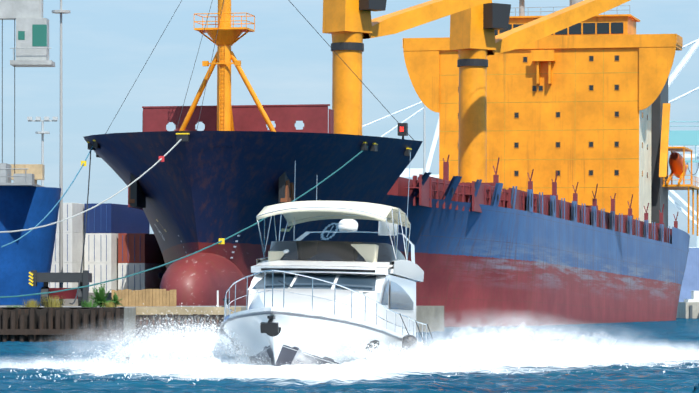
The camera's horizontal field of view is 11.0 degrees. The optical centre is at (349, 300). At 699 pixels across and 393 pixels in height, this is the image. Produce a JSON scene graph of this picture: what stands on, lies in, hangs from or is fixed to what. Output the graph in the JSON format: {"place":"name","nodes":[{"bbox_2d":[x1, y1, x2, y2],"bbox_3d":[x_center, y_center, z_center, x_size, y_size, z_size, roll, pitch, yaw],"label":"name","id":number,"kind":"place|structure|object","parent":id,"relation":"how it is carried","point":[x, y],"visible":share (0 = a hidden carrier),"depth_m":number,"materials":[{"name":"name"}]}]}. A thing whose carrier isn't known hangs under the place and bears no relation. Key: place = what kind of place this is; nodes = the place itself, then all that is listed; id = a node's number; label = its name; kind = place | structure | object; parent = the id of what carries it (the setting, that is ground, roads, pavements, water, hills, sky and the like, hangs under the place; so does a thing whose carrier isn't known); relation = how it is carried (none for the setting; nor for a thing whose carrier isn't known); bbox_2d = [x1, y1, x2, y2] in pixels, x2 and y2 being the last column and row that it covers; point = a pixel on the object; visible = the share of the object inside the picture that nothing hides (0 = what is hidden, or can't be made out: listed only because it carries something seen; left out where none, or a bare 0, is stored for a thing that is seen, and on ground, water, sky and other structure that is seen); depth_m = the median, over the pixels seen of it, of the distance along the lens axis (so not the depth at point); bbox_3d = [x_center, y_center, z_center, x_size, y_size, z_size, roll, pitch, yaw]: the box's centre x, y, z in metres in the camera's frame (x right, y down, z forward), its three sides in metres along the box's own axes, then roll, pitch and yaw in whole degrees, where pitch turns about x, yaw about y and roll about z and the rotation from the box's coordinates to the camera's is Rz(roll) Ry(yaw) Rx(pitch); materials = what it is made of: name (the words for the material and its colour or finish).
{"place":"outdoors","nodes":[
{"label":"outdoors","id":0,"kind":"place"},
{"bbox_2d":[0,0,54,66],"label":"crane cab","id":1,"kind":"object","parent":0,"point":[26,15],"depth_m":333.44,"materials":[{"name":"white metal"}]},
{"bbox_2d":[2,19,14,173],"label":"cable","id":2,"kind":"object","parent":1,"relation":"hanging from","point":[14,94],"visible":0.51,"depth_m":334.74,"materials":[{"name":"grey metal"}]},
{"bbox_2d":[0,354,113,368],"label":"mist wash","id":3,"kind":"object","parent":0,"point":[44,363],"visible":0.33,"depth_m":115.24,"materials":[{"name":"white liquid"}]},
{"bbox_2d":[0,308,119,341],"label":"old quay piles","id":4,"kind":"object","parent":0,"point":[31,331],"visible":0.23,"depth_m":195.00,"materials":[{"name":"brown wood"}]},
{"bbox_2d":[0,0,698,246],"label":"sky","id":5,"kind":"structure","parent":0,"point":[107,44],"materials":[{"name":"blue"}]},
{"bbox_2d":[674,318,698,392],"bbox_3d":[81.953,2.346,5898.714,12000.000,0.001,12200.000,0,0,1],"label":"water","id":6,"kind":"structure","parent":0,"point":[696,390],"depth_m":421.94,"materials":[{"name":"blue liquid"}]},
{"bbox_2d":[0,186,60,305],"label":"ship hull","id":7,"kind":"object","parent":6,"relation":"on","point":[24,207],"visible":0.62,"depth_m":293.64,"materials":[{"name":"blue metal"}]},
{"bbox_2d":[0,163,43,186],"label":"blue ship deck gear","id":8,"kind":"object","parent":7,"relation":"on","point":[25,179],"visible":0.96,"depth_m":293.71,"materials":[{"name":"metal"}]},
{"bbox_2d":[0,355,93,367],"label":"sea spray","id":9,"kind":"object","parent":6,"relation":"on","point":[30,363],"depth_m":115.96,"materials":[{"name":"white liquid"}]},
{"bbox_2d":[1,359,143,369],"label":"sea spray","id":10,"kind":"object","parent":6,"relation":"on","point":[62,364],"depth_m":113.28,"materials":[{"name":"white liquid"}]},
{"bbox_2d":[20,357,177,370],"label":"sea spray","id":11,"kind":"object","parent":6,"relation":"on","point":[89,364],"visible":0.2,"depth_m":112.83,"materials":[{"name":"white liquid"}]},
{"bbox_2d":[29,326,219,361],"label":"water spray","id":12,"kind":"object","parent":6,"relation":"on","point":[105,344],"visible":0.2,"depth_m":132.06,"materials":[{"name":"white liquid"}]},
{"bbox_2d":[57,313,232,363],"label":"water spray","id":13,"kind":"object","parent":6,"relation":"on","point":[126,359],"visible":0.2,"depth_m":128.36,"materials":[{"name":"white liquid"}]},
{"bbox_2d":[136,314,227,339],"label":"quay piles","id":14,"kind":"object","parent":6,"relation":"in","point":[195,317],"depth_m":204.02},
{"bbox_2d":[130,322,239,364],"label":"water spray","id":15,"kind":"object","parent":6,"relation":"on","point":[184,333],"visible":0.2,"depth_m":125.22,"materials":[{"name":"white liquid"}]},
{"bbox_2d":[130,338,251,364],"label":"bow wave","id":16,"kind":"object","parent":6,"relation":"on","point":[213,358],"depth_m":125.76,"materials":[{"name":"liquid"}]},
{"bbox_2d":[134,357,296,374],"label":"sea spray","id":17,"kind":"object","parent":6,"relation":"on","point":[204,369],"visible":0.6,"depth_m":110.16,"materials":[{"name":"white liquid"}]},
{"bbox_2d":[238,338,343,364],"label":"bow spray","id":18,"kind":"object","parent":6,"relation":"on","point":[295,355],"visible":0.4,"depth_m":122.37,"materials":[{"name":"white liquid"}]},
{"bbox_2d":[220,152,443,365],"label":"yacht","id":19,"kind":"object","parent":6,"relation":"on","point":[301,293],"visible":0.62,"depth_m":129.32,"materials":[{"name":"white plastic"}]},
{"bbox_2d":[0,321,698,392],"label":"wake foam","id":20,"kind":"object","parent":6,"relation":"on","point":[647,377],"visible":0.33,"depth_m":106.23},
{"bbox_2d":[4,303,698,386],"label":"sea spray","id":21,"kind":"object","parent":6,"relation":"on","point":[228,342],"visible":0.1,"depth_m":125.34,"materials":[{"name":"white liquid"}]},
{"bbox_2d":[440,310,594,356],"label":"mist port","id":22,"kind":"object","parent":21,"relation":"attached to","point":[502,332],"visible":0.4,"depth_m":141.79,"materials":[{"name":"white liquid"}]},
{"bbox_2d":[511,333,667,362],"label":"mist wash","id":23,"kind":"object","parent":21,"relation":"attached to","point":[581,350],"visible":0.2,"depth_m":128.27,"materials":[{"name":"white liquid"}]},
{"bbox_2d":[84,0,698,326],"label":"cargo ship","id":24,"kind":"object","parent":6,"relation":"on","point":[545,193],"visible":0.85,"depth_m":326.75,"materials":[{"name":"paint"}]},
{"bbox_2d":[1,146,92,246],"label":"mooring line","id":25,"kind":"object","parent":24,"relation":"attached to","point":[55,205],"visible":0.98,"depth_m":267.72,"materials":[{"name":"teal fabric"}]},
{"bbox_2d":[69,148,90,304],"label":"mooring line","id":26,"kind":"object","parent":24,"relation":"attached to","point":[85,230],"visible":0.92,"depth_m":265.17,"materials":[{"name":"black fabric"}]},
{"bbox_2d":[0,139,181,232],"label":"mooring line","id":27,"kind":"object","parent":24,"relation":"attached to","point":[95,205],"visible":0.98,"depth_m":260.00,"materials":[{"name":"white fabric"}]},
{"bbox_2d":[0,146,368,297],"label":"mooring line","id":28,"kind":"object","parent":24,"relation":"attached to","point":[181,257],"visible":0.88,"depth_m":256.79,"materials":[{"name":"teal fabric"}]},
{"bbox_2d":[219,238,224,243],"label":"marker","id":29,"kind":"object","parent":28,"relation":"attached to","point":[222,240],"visible":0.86,"depth_m":263.31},
{"bbox_2d":[335,351,462,364],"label":"water spray","id":30,"kind":"object","parent":6,"relation":"on","point":[360,362],"depth_m":126.81,"materials":[{"name":"liquid"}]},
{"bbox_2d":[358,328,528,367],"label":"sea spray","id":31,"kind":"object","parent":6,"relation":"on","point":[444,354],"visible":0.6,"depth_m":121.66,"materials":[{"name":"white liquid"}]},
{"bbox_2d":[432,332,545,357],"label":"stern wash","id":32,"kind":"object","parent":6,"relation":"on","point":[470,338],"depth_m":141.65,"materials":[{"name":"liquid"}]},
{"bbox_2d":[417,306,584,354],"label":"water spray","id":33,"kind":"object","parent":6,"relation":"on","point":[540,342],"visible":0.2,"depth_m":144.30,"materials":[{"name":"white liquid"}]},
{"bbox_2d":[505,319,664,353],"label":"water spray","id":34,"kind":"object","parent":6,"relation":"on","point":[583,346],"visible":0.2,"depth_m":148.51,"materials":[{"name":"white liquid"}]},
{"bbox_2d":[573,338,698,361],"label":"sea spray","id":35,"kind":"object","parent":6,"relation":"on","point":[658,350],"depth_m":131.82,"materials":[{"name":"white liquid"}]},
{"bbox_2d":[597,339,697,359],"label":"sea spray","id":36,"kind":"object","parent":6,"relation":"on","point":[663,353],"depth_m":134.18,"materials":[{"name":"white liquid"}]},
{"bbox_2d":[648,344,698,357],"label":"sea spray","id":37,"kind":"object","parent":6,"relation":"on","point":[683,351],"depth_m":136.56,"materials":[{"name":"white liquid"}]},
{"bbox_2d":[676,302,698,317],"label":"quay","id":38,"kind":"structure","parent":0,"point":[683,309],"depth_m":468.71,"materials":[{"name":"grey concrete"}]},
{"bbox_2d":[668,121,698,162],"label":"gantry structure","id":39,"kind":"object","parent":38,"relation":"on","point":[683,137],"visible":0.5,"depth_m":498.68,"materials":[{"name":"teal metal"}]},
{"bbox_2d":[679,248,698,301],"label":"blue stacks","id":40,"kind":"object","parent":38,"relation":"on","point":[690,282],"depth_m":528.63,"materials":[{"name":"blue metal"}]},
{"bbox_2d":[690,305,698,317],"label":"quay fenders","id":41,"kind":"object","parent":38,"relation":"attached to","point":[691,312],"visible":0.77,"depth_m":468.45,"materials":[{"name":"grey"}]},
{"bbox_2d":[684,291,698,301],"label":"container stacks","id":42,"kind":"object","parent":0,"point":[694,296],"visible":1,"depth_m":474.69,"materials":[{"name":"white metal"}]},
{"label":"quay","id":43,"kind":"structure","parent":0,"visible":0},
{"bbox_2d":[10,164,44,183],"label":"shipping container","id":44,"kind":"object","parent":43,"relation":"on","point":[38,170],"visible":0.12,"depth_m":338.75,"materials":[{"name":"beige metal"}]},
{"bbox_2d":[22,298,41,306],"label":"grass tuft","id":45,"kind":"object","parent":43,"relation":"on","point":[32,303],"visible":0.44,"depth_m":196.67,"materials":[{"name":"yellow plant"}]},
{"bbox_2d":[27,117,57,185],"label":"light pole","id":46,"kind":"object","parent":43,"relation":"on","point":[42,132],"visible":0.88,"depth_m":399.67,"materials":[{"name":"grey metal"}]},
{"bbox_2d":[40,295,64,306],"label":"grass tuft","id":47,"kind":"object","parent":43,"relation":"on","point":[53,303],"visible":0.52,"depth_m":196.45,"materials":[{"name":"yellow plant"}]},
{"bbox_2d":[31,270,91,305],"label":"reach stacker","id":48,"kind":"object","parent":43,"relation":"on","point":[85,277],"depth_m":250.21,"materials":[{"name":"grey metal"}]},
{"bbox_2d":[28,272,32,285],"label":"reach stacker chevrons","id":49,"kind":"object","parent":48,"relation":"attached to","point":[31,277],"visible":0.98,"depth_m":250.09,"materials":[{"name":"yellow paint"}]},
{"bbox_2d":[52,0,70,304],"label":"light pole","id":50,"kind":"object","parent":43,"relation":"on","point":[60,11],"visible":0.85,"depth_m":301.56,"materials":[{"name":"grey metal"}]},
{"bbox_2d":[0,307,124,341],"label":"old quay wall","id":51,"kind":"structure","parent":43,"relation":"on","point":[38,311],"depth_m":195.36,"materials":[{"name":"brown wood"}]},
{"bbox_2d":[50,293,111,304],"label":"yard plinth","id":52,"kind":"structure","parent":43,"relation":"on","point":[68,301],"depth_m":312.15,"materials":[{"name":"grey concrete"}]},
{"bbox_2d":[48,263,83,287],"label":"container","id":53,"kind":"object","parent":52,"relation":"on","point":[71,267],"visible":0.12,"depth_m":315.44,"materials":[{"name":"white metal"}]},
{"bbox_2d":[52,233,83,262],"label":"container","id":54,"kind":"object","parent":53,"relation":"on","point":[73,247],"visible":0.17,"depth_m":315.43,"materials":[{"name":"white metal"}]},
{"bbox_2d":[56,203,83,232],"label":"container","id":55,"kind":"object","parent":54,"relation":"on","point":[75,224],"visible":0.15,"depth_m":315.44,"materials":[{"name":"white metal"}]},
{"bbox_2d":[84,263,117,292],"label":"container","id":56,"kind":"object","parent":52,"relation":"on","point":[101,272],"visible":0.29,"depth_m":317.74,"materials":[{"name":"white metal"}]},
{"bbox_2d":[84,233,117,262],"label":"container","id":57,"kind":"object","parent":56,"relation":"on","point":[100,247],"visible":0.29,"depth_m":317.77,"materials":[{"name":"white metal"}]},
{"bbox_2d":[84,203,149,233],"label":"container","id":58,"kind":"object","parent":57,"relation":"on","point":[110,218],"visible":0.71,"depth_m":318.77,"materials":[{"name":"blue metal"}]},
{"bbox_2d":[118,263,166,289],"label":"container","id":59,"kind":"object","parent":52,"relation":"on","point":[151,279],"visible":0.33,"depth_m":318.76,"materials":[{"name":"white metal"}]},
{"bbox_2d":[118,233,164,263],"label":"container","id":60,"kind":"object","parent":59,"relation":"on","point":[138,247],"visible":0.77,"depth_m":318.74,"materials":[{"name":"red metal"}]},
{"bbox_2d":[79,299,96,306],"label":"grass tuft","id":61,"kind":"object","parent":43,"relation":"on","point":[89,304],"visible":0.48,"depth_m":196.82,"materials":[{"name":"green plant"}]},
{"bbox_2d":[88,283,115,306],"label":"palm bush","id":62,"kind":"object","parent":43,"relation":"on","point":[100,297],"visible":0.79,"depth_m":213.33,"materials":[{"name":"green plant"}]},
{"bbox_2d":[102,301,116,306],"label":"grass tuft","id":63,"kind":"object","parent":43,"relation":"on","point":[110,304],"visible":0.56,"depth_m":197.00,"materials":[{"name":"yellow plant"}]},
{"bbox_2d":[109,292,124,306],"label":"palm bush","id":64,"kind":"object","parent":43,"relation":"on","point":[116,299],"visible":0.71,"depth_m":214.00,"materials":[{"name":"green plant"}]},
{"bbox_2d":[112,289,175,306],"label":"wooden fence","id":65,"kind":"object","parent":43,"relation":"on","point":[150,298],"visible":1,"depth_m":228.49,"materials":[{"name":"beige wood"}]},
{"bbox_2d":[0,305,443,340],"bbox_3d":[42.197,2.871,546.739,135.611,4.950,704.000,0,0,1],"label":"quay wall","id":66,"kind":"structure","parent":43,"relation":"on","point":[429,313],"depth_m":252.36,"materials":[{"name":"concrete"}]},
{"bbox_2d":[0,306,247,307],"bbox_3d":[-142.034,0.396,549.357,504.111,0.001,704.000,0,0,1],"label":"quay","id":67,"kind":"structure","parent":66,"relation":"on","point":[128,307],"depth_m":230.96,"materials":[{"name":"grey concrete"}]},
{"bbox_2d":[217,290,218,306],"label":"quay post","id":68,"kind":"object","parent":67,"relation":"on","point":[217,298],"visible":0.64,"depth_m":205.41,"materials":[{"name":"white metal"}]},
{"bbox_2d":[140,320,218,324],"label":"quay waler","id":69,"kind":"object","parent":66,"relation":"attached to","point":[179,322],"depth_m":204.24,"materials":[{"name":"brown metal"}]},
{"bbox_2d":[136,307,240,314],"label":"quay cap","id":70,"kind":"object","parent":66,"relation":"on","point":[176,310],"visible":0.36,"depth_m":204.32,"materials":[{"name":"beige concrete"}]},
{"bbox_2d":[423,105,425,174],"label":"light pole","id":71,"kind":"object","parent":43,"relation":"on","point":[424,142],"depth_m":519.14,"materials":[{"name":"grey metal"}]},
{"label":"ground","id":72,"kind":"structure","parent":0,"visible":0},
{"bbox_2d":[362,101,438,177],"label":"crane","id":73,"kind":"object","parent":72,"relation":"on","point":[413,171],"visible":0.04,"depth_m":1246.61,"materials":[{"name":"white metal"}]},
{"bbox_2d":[668,37,698,247],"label":"crane","id":74,"kind":"object","parent":72,"relation":"on","point":[683,63],"visible":0.08,"depth_m":992.17,"materials":[{"name":"white metal"}]},
{"bbox_2d":[668,87,698,246],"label":"crane","id":75,"kind":"object","parent":72,"relation":"on","point":[697,156],"visible":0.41,"depth_m":1050.18,"materials":[{"name":"white metal"}]},
{"bbox_2d":[681,154,697,157],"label":"crane","id":76,"kind":"object","parent":72,"relation":"on","point":[689,155],"depth_m":1075.46,"materials":[{"name":"white metal"}]}
]}

